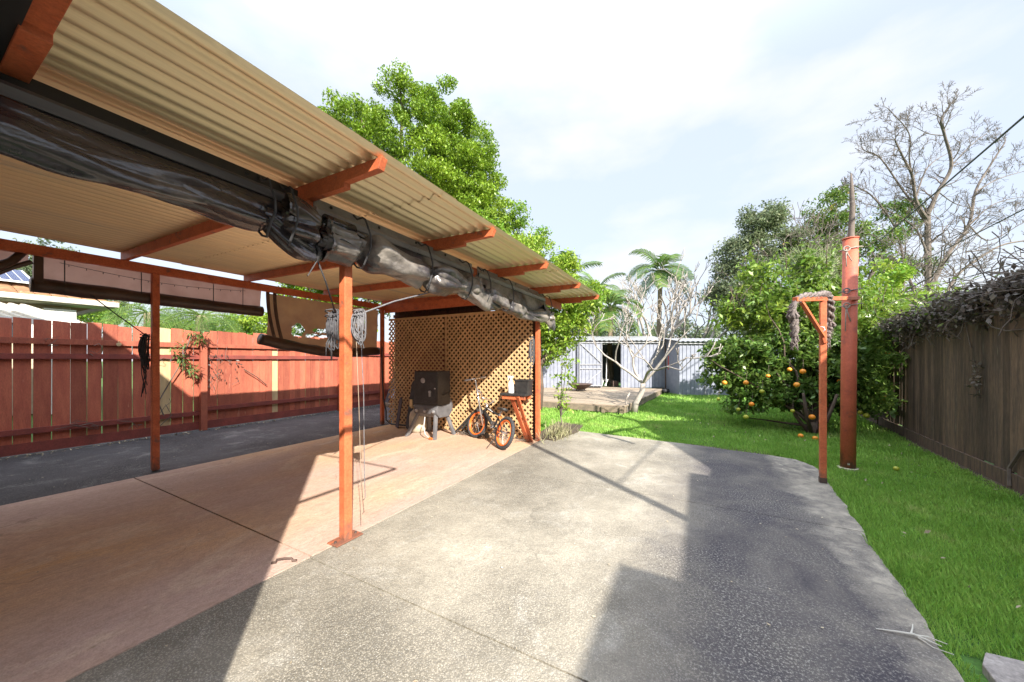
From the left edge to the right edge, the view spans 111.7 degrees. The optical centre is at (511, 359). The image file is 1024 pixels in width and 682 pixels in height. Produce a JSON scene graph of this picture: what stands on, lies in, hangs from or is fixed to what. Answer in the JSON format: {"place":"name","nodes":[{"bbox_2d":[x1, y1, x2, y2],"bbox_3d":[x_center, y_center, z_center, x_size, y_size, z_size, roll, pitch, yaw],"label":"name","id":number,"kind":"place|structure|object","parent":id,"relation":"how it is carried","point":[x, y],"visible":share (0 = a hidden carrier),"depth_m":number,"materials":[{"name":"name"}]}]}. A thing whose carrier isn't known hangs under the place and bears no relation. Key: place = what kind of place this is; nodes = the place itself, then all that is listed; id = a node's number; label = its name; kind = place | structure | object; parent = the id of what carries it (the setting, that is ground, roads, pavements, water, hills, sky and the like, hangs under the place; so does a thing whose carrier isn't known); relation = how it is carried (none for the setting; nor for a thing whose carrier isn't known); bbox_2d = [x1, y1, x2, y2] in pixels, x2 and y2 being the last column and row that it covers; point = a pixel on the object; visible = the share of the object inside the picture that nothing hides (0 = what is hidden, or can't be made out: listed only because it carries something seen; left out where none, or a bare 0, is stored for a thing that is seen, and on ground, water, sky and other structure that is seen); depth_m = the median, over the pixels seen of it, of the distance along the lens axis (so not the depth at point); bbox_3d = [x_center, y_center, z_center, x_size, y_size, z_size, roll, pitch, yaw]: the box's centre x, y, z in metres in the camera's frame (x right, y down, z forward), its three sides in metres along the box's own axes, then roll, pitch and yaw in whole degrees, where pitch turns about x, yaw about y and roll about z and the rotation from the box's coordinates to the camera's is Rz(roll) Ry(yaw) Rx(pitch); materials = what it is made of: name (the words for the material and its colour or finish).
{"place":"outdoors","nodes":[
{"label":"outdoors","id":0,"kind":"place"},
{"bbox_2d":[0,270,118,415],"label":"tiled roof house","id":1,"kind":"structure","parent":0,"point":[14,286],"depth_m":8.64,"materials":[{"name":"beige brick"}]},
{"bbox_2d":[12,323,32,337],"bbox_3d":[-12.406,-0.880,7.650,0.060,0.660,2.210,0,0,28],"label":"window","id":2,"kind":"structure","parent":1,"relation":"in","point":[12,323],"depth_m":8.58,"materials":[{"name":"white glass"}]},
{"bbox_2d":[0,478,309,681],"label":"carport floor","id":3,"kind":"structure","parent":0,"point":[69,604],"depth_m":2.21,"materials":[{"name":"concrete"}]},
{"bbox_2d":[271,557,296,563],"bbox_3d":[-1.510,1.328,2.301,0.150,0.038,0.018,0,0,-11],"label":"pull handle","id":4,"kind":"object","parent":3,"relation":"on","point":[291,558],"visible":1,"depth_m":2.30,"materials":[{"name":"metal"}]},
{"bbox_2d":[0,404,394,505],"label":"side path","id":5,"kind":"structure","parent":0,"point":[39,475],"depth_m":5.00,"materials":[{"name":"concrete"}]},
{"bbox_2d":[0,405,373,459],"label":"fence litter","id":6,"kind":"object","parent":5,"relation":"on","point":[175,434],"visible":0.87,"depth_m":6.22,"materials":[{"name":"plant"}]},
{"bbox_2d":[0,317,394,456],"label":"red fence","id":7,"kind":"object","parent":5,"relation":"on","point":[297,383],"visible":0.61,"depth_m":5.91,"materials":[{"name":"brown wood"}]},
{"bbox_2d":[45,325,242,430],"bbox_3d":[-6.071,0.277,6.055,0.326,1.854,2.490,0,0,28],"label":"climbing plant","id":8,"kind":"object","parent":7,"relation":"attached to","point":[184,347],"visible":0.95,"depth_m":6.32,"materials":[{"name":"green plant"}]},
{"bbox_2d":[66,558,583,681],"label":"concrete yard","id":9,"kind":"structure","parent":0,"point":[312,620],"depth_m":1.64,"materials":[{"name":"concrete"}]},
{"bbox_2d":[135,423,541,555],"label":"carport floor","id":10,"kind":"structure","parent":0,"point":[295,506],"depth_m":3.89,"materials":[{"name":"concrete"}]},
{"bbox_2d":[0,0,598,547],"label":"carport","id":11,"kind":"object","parent":10,"relation":"on","point":[156,66],"visible":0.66,"depth_m":2.43,"materials":[{"name":"red paint"}]},
{"bbox_2d":[0,250,32,274],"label":"hanging blind","id":12,"kind":"object","parent":11,"relation":"hanging from","point":[10,261],"visible":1,"depth_m":3.35,"materials":[{"name":"brown plastic"}]},
{"bbox_2d":[138,333,150,396],"bbox_3d":[-4.445,0.063,4.201,0.126,0.772,0.092,0,0,6],"label":"strap bundle","id":13,"kind":"object","parent":11,"relation":"hanging from","point":[143,348],"visible":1,"depth_m":4.19,"materials":[{"name":"fabric"}]},
{"bbox_2d":[29,255,263,316],"bbox_3d":[-4.354,-0.857,4.422,0.159,0.386,2.101,0,0,28],"label":"hanging blind","id":14,"kind":"object","parent":11,"relation":"hanging from","point":[53,276],"visible":0.94,"depth_m":4.10,"materials":[{"name":"fabric"}]},
{"bbox_2d":[90,295,145,334],"bbox_3d":[-4.531,-0.530,3.972,0.017,0.488,0.507,0,0,27],"label":"rope","id":15,"kind":"object","parent":14,"relation":"hanging from","point":[116,314],"visible":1,"depth_m":3.97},
{"bbox_2d":[62,263,241,291],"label":"string lights","id":16,"kind":"object","parent":11,"relation":"hanging from","point":[147,280],"visible":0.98,"depth_m":4.18,"materials":[{"name":"black plastic"}]},
{"bbox_2d":[0,72,322,275],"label":"rolled blind","id":17,"kind":"object","parent":11,"relation":"attached to","point":[43,126],"visible":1,"depth_m":1.57,"materials":[{"name":"plastic"}]},
{"bbox_2d":[318,262,335,312],"bbox_3d":[-1.306,-0.510,2.447,0.013,0.327,0.277,0,0,-3],"label":"rope","id":18,"kind":"object","parent":17,"relation":"hanging from","point":[327,287],"visible":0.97,"depth_m":2.45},
{"bbox_2d":[257,292,379,356],"bbox_3d":[-3.336,-0.549,6.292,0.189,1.003,2.248,0,0,28],"label":"hanging blind","id":19,"kind":"object","parent":11,"relation":"hanging from","point":[286,314],"visible":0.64,"depth_m":5.90,"materials":[{"name":"fabric"}]},
{"bbox_2d":[325,309,338,360],"bbox_3d":[-1.347,-0.188,2.602,0.101,0.392,0.098,0,0,-34],"label":"rope coil","id":20,"kind":"object","parent":11,"relation":"hanging from","point":[331,325],"visible":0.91,"depth_m":2.59,"materials":[{"name":"fabric"}]},
{"bbox_2d":[350,309,366,348],"bbox_3d":[-1.144,-0.230,2.592,0.104,0.303,0.105,0,0,-39],"label":"rope coil","id":21,"kind":"object","parent":11,"relation":"hanging from","point":[358,317],"visible":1,"depth_m":2.58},
{"bbox_2d":[356,337,361,518],"bbox_3d":[-1.155,0.445,2.611,0.044,1.511,0.024,0,0,-22],"label":"rope","id":22,"kind":"object","parent":11,"relation":"hanging from","point":[359,424],"visible":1,"depth_m":2.62,"materials":[{"name":"fabric"}]},
{"bbox_2d":[360,336,365,499],"bbox_3d":[-1.133,0.381,2.631,0.016,1.382,0.046,0,0,28],"label":"rope","id":23,"kind":"object","parent":11,"relation":"hanging from","point":[363,422],"visible":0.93,"depth_m":2.64,"materials":[{"name":"fabric"}]},
{"bbox_2d":[381,346,405,425],"bbox_3d":[-2.346,0.526,6.981,0.756,1.595,0.080,0,0,22],"label":"garden hose","id":24,"kind":"object","parent":11,"relation":"hanging from","point":[383,388],"visible":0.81,"depth_m":7.08,"materials":[{"name":"black plastic"}]},
{"bbox_2d":[313,200,483,299],"bbox_3d":[-0.822,-0.858,3.111,0.309,0.488,1.900,0,0,28],"label":"rolled blind","id":25,"kind":"object","parent":11,"relation":"attached to","point":[348,239],"visible":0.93,"depth_m":2.73,"materials":[{"name":"plastic"}]},
{"bbox_2d":[365,292,428,311],"bbox_3d":[-0.947,-0.505,2.991,0.028,0.341,0.875,0,0,29],"label":"rope","id":26,"kind":"object","parent":25,"relation":"hanging from","point":[396,301],"visible":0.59,"depth_m":2.93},
{"bbox_2d":[457,266,555,330],"bbox_3d":[0.077,-0.776,4.859,0.274,0.653,2.730,0,0,28],"label":"rolled blind","id":27,"kind":"object","parent":11,"relation":"attached to","point":[510,297],"visible":0.97,"depth_m":4.62,"materials":[{"name":"plastic"}]},
{"bbox_2d":[528,337,534,378],"bbox_3d":[0.324,-0.023,5.749,0.104,0.713,0.092,0,0,6],"label":"rope coil","id":28,"kind":"object","parent":11,"relation":"hanging from","point":[531,355],"visible":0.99,"depth_m":5.73,"materials":[{"name":"fabric"}]},
{"bbox_2d":[395,397,401,427],"bbox_3d":[-2.236,1.042,6.874,0.015,0.600,0.200,9,-5,-33],"label":"leaning plank","id":29,"kind":"object","parent":10,"relation":"on","point":[398,413],"visible":1,"depth_m":6.85,"materials":[{"name":"wood"}]},
{"bbox_2d":[409,399,426,432],"bbox_3d":[-1.750,1.035,6.459,0.325,0.630,0.319,0,0,-22],"label":"gas bottle","id":30,"kind":"object","parent":10,"relation":"on","point":[418,426],"visible":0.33,"depth_m":6.33,"materials":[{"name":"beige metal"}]},
{"bbox_2d":[405,371,455,439],"bbox_3d":[-1.446,0.782,6.173,0.685,1.163,0.576,0,0,28],"label":"smoker","id":31,"kind":"object","parent":10,"relation":"on","point":[432,393],"visible":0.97,"depth_m":6.00,"materials":[{"name":"black metal"}]},
{"bbox_2d":[414,372,436,403],"bbox_3d":[-1.505,0.483,5.981,0.490,0.535,0.050,0,0,28],"label":"door","id":32,"kind":"structure","parent":31,"relation":"in","point":[425,383],"depth_m":5.98,"materials":[{"name":"black metal"}]},
{"bbox_2d":[388,310,532,438],"bbox_3d":[-1.118,0.238,6.530,3.341,2.186,0.060,0,0,28],"label":"lattice screen","id":33,"kind":"object","parent":10,"relation":"on","point":[448,334],"visible":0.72,"depth_m":6.37,"materials":[{"name":"wood"}]},
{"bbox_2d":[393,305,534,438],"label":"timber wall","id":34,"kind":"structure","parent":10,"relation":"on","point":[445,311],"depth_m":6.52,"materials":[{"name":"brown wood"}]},
{"bbox_2d":[455,405,480,432],"bbox_3d":[-0.809,1.062,6.194,0.529,0.542,0.091,0,0,22],"label":"folded frame","id":35,"kind":"object","parent":10,"relation":"on","point":[466,423],"visible":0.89,"depth_m":6.18,"materials":[{"name":"black metal"}]},
{"bbox_2d":[464,376,488,437],"bbox_3d":[-0.632,0.830,6.095,0.420,1.088,0.611,0,0,-8],"label":"kick scooter","id":36,"kind":"object","parent":10,"relation":"on","point":[486,434],"visible":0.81,"depth_m":5.92,"materials":[{"name":"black metal"}]},
{"bbox_2d":[467,390,514,449],"bbox_3d":[-0.312,0.976,5.663,0.633,0.818,1.424,20,-10,-30],"label":"bicycle","id":37,"kind":"object","parent":10,"relation":"on","point":[496,431],"visible":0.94,"depth_m":5.52,"materials":[{"name":"metal"}]},
{"bbox_2d":[457,431,525,441],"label":"fallen twigs","id":38,"kind":"object","parent":10,"relation":"on","point":[489,435],"visible":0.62,"depth_m":5.94,"materials":[{"name":"wood"}]},
{"bbox_2d":[500,392,532,441],"bbox_3d":[0.083,0.948,5.662,0.497,0.805,0.290,0,0,28],"label":"corner bench","id":39,"kind":"object","parent":10,"relation":"on","point":[523,424],"visible":0.98,"depth_m":5.61,"materials":[{"name":"orange wood"}]},
{"bbox_2d":[507,376,513,392],"bbox_3d":[-0.017,0.404,5.665,0.103,0.280,0.103,0,0,-17],"label":"spray bottle","id":40,"kind":"object","parent":39,"relation":"on","point":[510,386],"visible":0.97,"depth_m":5.63,"materials":[{"name":"white plastic"}]},
{"bbox_2d":[514,379,533,393],"bbox_3d":[0.193,0.433,5.643,0.250,0.222,0.220,0,0,28],"label":"planter box","id":41,"kind":"object","parent":39,"relation":"on","point":[523,386],"visible":1,"depth_m":5.57,"materials":[{"name":"black plastic"}]},
{"bbox_2d":[406,381,414,429],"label":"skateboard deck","id":42,"kind":"structure","parent":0,"point":[410,409],"depth_m":6.68,"materials":[{"name":"wood"}]},
{"bbox_2d":[0,0,1023,361],"label":"sky","id":43,"kind":"structure","parent":0,"point":[623,126],"materials":[{"name":"white"}]},
{"bbox_2d":[12,361,1023,681],"bbox_3d":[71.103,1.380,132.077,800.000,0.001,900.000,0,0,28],"label":"lawn ground","id":44,"kind":"structure","parent":0,"point":[976,663],"depth_m":3.06,"materials":[{"name":"plant"}]},
{"bbox_2d":[0,302,83,353],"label":"roof","id":45,"kind":"structure","parent":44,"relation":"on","point":[10,310],"depth_m":6.72,"materials":[{"name":"white metal"}]},
{"bbox_2d":[13,237,134,322],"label":"tree","id":46,"kind":"object","parent":44,"relation":"on","point":[27,270],"visible":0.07,"depth_m":32.26,"materials":[{"name":"green plant"}]},
{"bbox_2d":[76,307,136,377],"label":"tree","id":47,"kind":"object","parent":44,"relation":"on","point":[89,318],"visible":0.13,"depth_m":25.23,"materials":[{"name":"green plant"}]},
{"bbox_2d":[85,301,194,350],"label":"palm tree","id":48,"kind":"object","parent":44,"relation":"on","point":[146,315],"visible":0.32,"depth_m":12.02,"materials":[{"name":"green plant"}]},
{"bbox_2d":[108,303,265,399],"bbox_3d":[-10.629,-0.242,12.034,3.735,3.229,4.322,0,0,-12],"label":"palm tree","id":49,"kind":"object","parent":44,"relation":"on","point":[204,320],"visible":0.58,"depth_m":11.37,"materials":[{"name":"green plant"}]},
{"bbox_2d":[160,312,325,337],"bbox_3d":[-11.063,-0.552,14.225,8.464,4.058,4.349,0,0,3],"label":"shrub","id":50,"kind":"object","parent":44,"relation":"on","point":[247,328],"visible":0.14,"depth_m":13.12,"materials":[{"name":"green plant"}]},
{"bbox_2d":[276,282,390,331],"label":"tree","id":51,"kind":"object","parent":44,"relation":"on","point":[295,287],"visible":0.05,"depth_m":12.46,"materials":[{"name":"green plant"}]},
{"bbox_2d":[318,57,507,231],"bbox_3d":[-3.978,-4.338,12.609,7.641,11.595,5.244,0,0,9],"label":"tree","id":52,"kind":"object","parent":44,"relation":"on","point":[451,161],"visible":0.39,"depth_m":11.43,"materials":[{"name":"green plant"}]},
{"bbox_2d":[472,197,612,409],"bbox_3d":[0.645,-2.073,10.801,4.744,7.120,3.271,0,0,28],"label":"tree","id":53,"kind":"object","parent":44,"relation":"on","point":[569,320],"visible":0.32,"depth_m":10.15,"materials":[{"name":"green plant"}]},
{"bbox_2d":[557,250,602,311],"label":"palm tree","id":54,"kind":"object","parent":44,"relation":"on","point":[589,263],"visible":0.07,"depth_m":15.62,"materials":[{"name":"green plant"}]},
{"bbox_2d":[543,387,661,413],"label":"timber deck","id":55,"kind":"structure","parent":44,"relation":"on","point":[603,398],"depth_m":10.65,"materials":[{"name":"wood"}]},
{"bbox_2d":[568,383,591,390],"bbox_3d":[2.550,1.033,13.000,0.920,0.265,0.920,0,0,28],"label":"fire bowl","id":56,"kind":"object","parent":55,"relation":"on","point":[582,386],"visible":0.91,"depth_m":12.77,"materials":[{"name":"metal"}]},
{"bbox_2d":[542,336,666,387],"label":"grey shed","id":57,"kind":"structure","parent":55,"relation":"on","point":[590,367],"depth_m":14.44,"materials":[{"name":"metal"}]},
{"bbox_2d":[579,342,601,386],"bbox_3d":[3.250,0.190,14.325,0.960,1.840,0.050,0,0,0],"label":"door","id":58,"kind":"structure","parent":57,"relation":"in","point":[590,364],"depth_m":14.35,"materials":[{"name":"metal"}]},
{"bbox_2d":[604,353,607,385],"bbox_3d":[4.113,0.425,15.200,0.174,1.455,0.221,0,0,0],"label":"garden tool","id":59,"kind":"object","parent":57,"relation":"in","point":[606,372],"visible":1,"depth_m":15.18,"materials":[{"name":"white paint"}]},
{"bbox_2d":[607,358,612,385],"bbox_3d":[4.306,0.550,15.301,0.215,1.206,0.222,0,0,0],"label":"garden tool","id":60,"kind":"object","parent":57,"relation":"in","point":[609,374],"visible":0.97,"depth_m":15.28,"materials":[{"name":"grey metal"}]},
{"bbox_2d":[611,381,618,386],"bbox_3d":[4.425,1.030,14.940,0.250,0.250,0.300,0,0,0],"label":"storage crate","id":61,"kind":"object","parent":57,"relation":"in","point":[614,383],"visible":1,"depth_m":14.79,"materials":[{"name":"metal"}]},
{"bbox_2d":[578,271,626,334],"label":"palm tree","id":62,"kind":"object","parent":44,"relation":"on","point":[610,277],"visible":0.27,"depth_m":20.72,"materials":[{"name":"green plant"}]},
{"bbox_2d":[583,283,644,386],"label":"palm tree","id":63,"kind":"object","parent":44,"relation":"on","point":[610,310],"visible":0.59,"depth_m":16.74,"materials":[{"name":"green plant"}]},
{"bbox_2d":[625,392,629,411],"bbox_3d":[2.982,1.098,8.961,0.140,0.512,0.072,0,0,28],"label":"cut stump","id":64,"kind":"object","parent":44,"relation":"on","point":[626,400],"visible":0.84,"depth_m":8.96,"materials":[{"name":"wood"}]},
{"bbox_2d":[555,306,724,344],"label":"tree","id":65,"kind":"object","parent":44,"relation":"on","point":[681,333],"visible":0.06,"depth_m":25.74,"materials":[{"name":"green plant"}]},
{"bbox_2d":[577,286,722,412],"bbox_3d":[3.089,-0.190,8.430,3.415,3.206,2.804,0,0,28],"label":"frangipani tree","id":66,"kind":"object","parent":44,"relation":"on","point":[641,392],"visible":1,"depth_m":8.70,"materials":[{"name":"grey plant"}]},
{"bbox_2d":[626,248,696,336],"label":"palm tree","id":67,"kind":"object","parent":44,"relation":"on","point":[664,276],"visible":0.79,"depth_m":18.85,"materials":[{"name":"green plant"}]},
{"bbox_2d":[603,249,721,344],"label":"frangipani tree","id":68,"kind":"object","parent":44,"relation":"on","point":[678,323],"visible":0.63,"depth_m":17.16,"materials":[{"name":"grey plant"}]},
{"bbox_2d":[665,345,665,387],"bbox_3d":[6.430,0.375,14.500,0.050,1.950,0.350,0,0,28],"label":"brown plank","id":69,"kind":"object","parent":44,"relation":"on","point":[665,368],"visible":0.43,"depth_m":14.35,"materials":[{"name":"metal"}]},
{"bbox_2d":[662,388,669,393],"bbox_3d":[6.150,1.250,13.900,0.320,0.200,0.320,0,0,28],"label":"round pot","id":70,"kind":"object","parent":44,"relation":"on","point":[666,390],"visible":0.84,"depth_m":13.78,"materials":[{"name":"black plastic"}]},
{"bbox_2d":[652,338,778,394],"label":"grey shed","id":71,"kind":"structure","parent":44,"relation":"on","point":[683,382],"depth_m":13.20,"materials":[{"name":"metal"}]},
{"bbox_2d":[654,261,782,338],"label":"frangipani tree","id":72,"kind":"object","parent":44,"relation":"on","point":[707,330],"visible":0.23,"depth_m":17.88,"materials":[{"name":"grey plant"}]},
{"bbox_2d":[696,196,818,337],"bbox_3d":[10.882,-2.678,15.282,4.980,8.305,3.483,0,0,-31],"label":"tree","id":73,"kind":"object","parent":44,"relation":"on","point":[759,225],"visible":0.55,"depth_m":14.71,"materials":[{"name":"green plant"}]},
{"bbox_2d":[766,242,841,417],"bbox_3d":[6.666,-0.671,7.867,1.560,4.042,1.263,0,0,28],"label":"tree","id":74,"kind":"object","parent":44,"relation":"on","point":[831,273],"visible":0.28,"depth_m":7.61,"materials":[{"name":"green plant"}]},
{"bbox_2d":[637,416,1020,607],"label":"lawn litter","id":75,"kind":"object","parent":44,"relation":"on","point":[928,531],"visible":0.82,"depth_m":3.66,"materials":[{"name":"plant"}]},
{"bbox_2d":[696,233,964,433],"bbox_3d":[6.801,-0.623,7.147,5.644,4.146,2.594,0,0,3],"label":"orange tree","id":76,"kind":"object","parent":44,"relation":"on","point":[787,379],"visible":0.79,"depth_m":6.88,"materials":[{"name":"green plant"}]},
{"bbox_2d":[837,236,859,471],"bbox_3d":[4.205,-0.060,4.337,0.214,2.922,0.204,0,0,28],"label":"red pipe","id":77,"kind":"object","parent":44,"relation":"on","point":[848,408],"visible":0.82,"depth_m":4.28,"materials":[{"name":"metal"}]},
{"bbox_2d":[838,246,863,266],"bbox_3d":[4.223,-1.278,4.327,0.240,0.257,0.184,0,0,28],"label":"tied rope","id":78,"kind":"object","parent":77,"relation":"attached to","point":[846,250],"visible":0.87,"depth_m":4.28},
{"bbox_2d":[838,288,863,293],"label":"tied rope","id":79,"kind":"object","parent":77,"relation":"attached to","point":[844,292],"visible":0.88,"depth_m":4.28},
{"bbox_2d":[847,173,855,236],"bbox_3d":[4.253,-1.250,4.349,0.113,2.201,0.077,0,0,-17],"label":"bare pole","id":80,"kind":"object","parent":77,"relation":"attached to","point":[851,224],"visible":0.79,"depth_m":4.35,"materials":[{"name":"grey wood"}]},
{"bbox_2d":[839,302,863,330],"bbox_3d":[4.223,-0.528,4.327,0.240,0.357,0.184,0,0,28],"label":"tied rope","id":81,"kind":"object","parent":77,"relation":"attached to","point":[846,309],"visible":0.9,"depth_m":4.28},
{"bbox_2d":[861,115,1023,256],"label":"overhead wire","id":82,"kind":"object","parent":77,"relation":"attached to","point":[997,139],"visible":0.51,"depth_m":6.79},
{"bbox_2d":[777,181,948,286],"bbox_3d":[15.228,-3.271,15.609,7.221,9.521,3.235,0,0,-11],"label":"tree","id":83,"kind":"object","parent":44,"relation":"on","point":[842,199],"visible":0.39,"depth_m":15.18,"materials":[{"name":"green plant"}]},
{"bbox_2d":[714,190,1023,297],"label":"twiggy tree","id":84,"kind":"object","parent":44,"relation":"on","point":[890,243],"visible":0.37,"depth_m":12.40,"materials":[{"name":"green plant"}]},
{"bbox_2d":[814,258,968,313],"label":"tree","id":85,"kind":"object","parent":44,"relation":"on","point":[900,273],"visible":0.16,"depth_m":9.43,"materials":[{"name":"green plant"}]},
{"bbox_2d":[834,80,1023,292],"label":"bare tree","id":86,"kind":"object","parent":44,"relation":"on","point":[926,217],"visible":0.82,"depth_m":15.02,"materials":[{"name":"grey plant"}]},
{"bbox_2d":[857,301,1023,493],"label":"brown fence","id":87,"kind":"object","parent":44,"relation":"on","point":[943,412],"visible":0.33,"depth_m":4.39,"materials":[{"name":"wood"}]},
{"bbox_2d":[862,231,1023,485],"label":"dry vine","id":88,"kind":"object","parent":87,"relation":"attached to","point":[1004,292],"visible":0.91,"depth_m":4.12,"materials":[{"name":"grey plant"}]},
{"bbox_2d":[982,653,1023,681],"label":"stepping stone","id":89,"kind":"object","parent":44,"relation":"on","point":[995,668],"visible":1,"depth_m":1.50,"materials":[{"name":"stone"}]},
{"bbox_2d":[540,421,582,440],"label":"garden bed soil","id":90,"kind":"structure","parent":0,"point":[579,426],"depth_m":6.56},
{"bbox_2d":[536,416,578,440],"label":"dry weeds","id":91,"kind":"object","parent":90,"relation":"on","point":[557,434],"visible":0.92,"depth_m":6.07,"materials":[{"name":"plant"}]},
{"bbox_2d":[548,337,579,429],"bbox_3d":[0.970,0.524,6.346,0.568,1.862,0.592,0,0,28],"label":"shrub","id":92,"kind":"object","parent":90,"relation":"on","point":[561,406],"visible":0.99,"depth_m":6.32,"materials":[{"name":"green plant"}]},
{"bbox_2d":[310,467,963,681],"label":"concrete yard","id":93,"kind":"structure","parent":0,"point":[652,605],"depth_m":2.08,"materials":[{"name":"concrete"}]},
{"bbox_2d":[10,412,934,681],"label":"leaf litter","id":94,"kind":"object","parent":93,"relation":"on","point":[463,533],"visible":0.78,"depth_m":2.63,"materials":[{"name":"plant"}]},
{"bbox_2d":[876,624,953,654],"bbox_3d":[1.959,1.336,1.709,0.246,0.020,0.146,0,0,41],"label":"dry twig","id":95,"kind":"object","parent":93,"relation":"on","point":[920,637],"visible":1,"depth_m":1.67,"materials":[{"name":"wood"}]},
{"bbox_2d":[489,431,863,531],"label":"concrete yard","id":96,"kind":"structure","parent":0,"point":[736,480],"depth_m":4.12,"materials":[{"name":"concrete"}]},
{"bbox_2d":[792,296,859,483],"bbox_3d":[3.570,0.307,3.904,1.665,2.186,0.090,0,0,-31],"label":"clothes line post","id":97,"kind":"object","parent":96,"relation":"on","point":[821,328],"visible":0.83,"depth_m":3.79,"materials":[{"name":"red paint"}]},
{"bbox_2d":[785,289,837,350],"bbox_3d":[3.194,-0.430,3.692,0.911,0.675,0.134,0,0,-27],"label":"braided rope","id":98,"kind":"object","parent":97,"relation":"hanging from","point":[792,316],"visible":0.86,"depth_m":3.56,"materials":[{"name":"fabric"}]},
{"bbox_2d":[684,443,768,454],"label":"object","id":99,"kind":"object","parent":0,"point":[736,449],"visible":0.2,"depth_m":5.21,"materials":[{"name":"concrete"}]},
{"bbox_2d":[859,415,1023,498],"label":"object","id":100,"kind":"structure","parent":0,"point":[975,473],"depth_m":4.38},
{"bbox_2d":[862,275,998,423],"bbox_3d":[6.863,0.046,5.984,0.959,2.611,3.898,0,0,28],"label":"climbing vine","id":101,"kind":"object","parent":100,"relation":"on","point":[888,316],"visible":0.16,"depth_m":5.39,"materials":[{"name":"green plant"}]},
{"bbox_3d":[-2.950,1.300,9.709,1.800,0.100,0.200,0,0,28],"label":"timber sleeper","id":102,"kind":"object","parent":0,"visible":0},
{"bbox_2d":[385,372,394,401],"bbox_3d":[-3.479,0.590,10.214,0.141,1.280,0.498,0,0,43],"label":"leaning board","id":103,"kind":"object","parent":102,"relation":"on","point":[387,398],"visible":0.43,"depth_m":10.10,"materials":[{"name":"wood"}]},
{"bbox_3d":[8.558,-0.760,-0.030,7.300,4.220,4.240,0,0,28],"label":"neighbour house","id":104,"kind":"object","parent":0,"visible":0},
{"bbox_2d":[911,209,1023,266],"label":"overhead wire","id":105,"kind":"object","parent":104,"relation":"attached to","point":[974,234],"visible":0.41,"depth_m":7.71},
{"bbox_2d":[924,261,1023,288],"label":"overhead wire","id":106,"kind":"object","parent":104,"relation":"attached to","point":[975,274],"visible":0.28,"depth_m":9.37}
]}

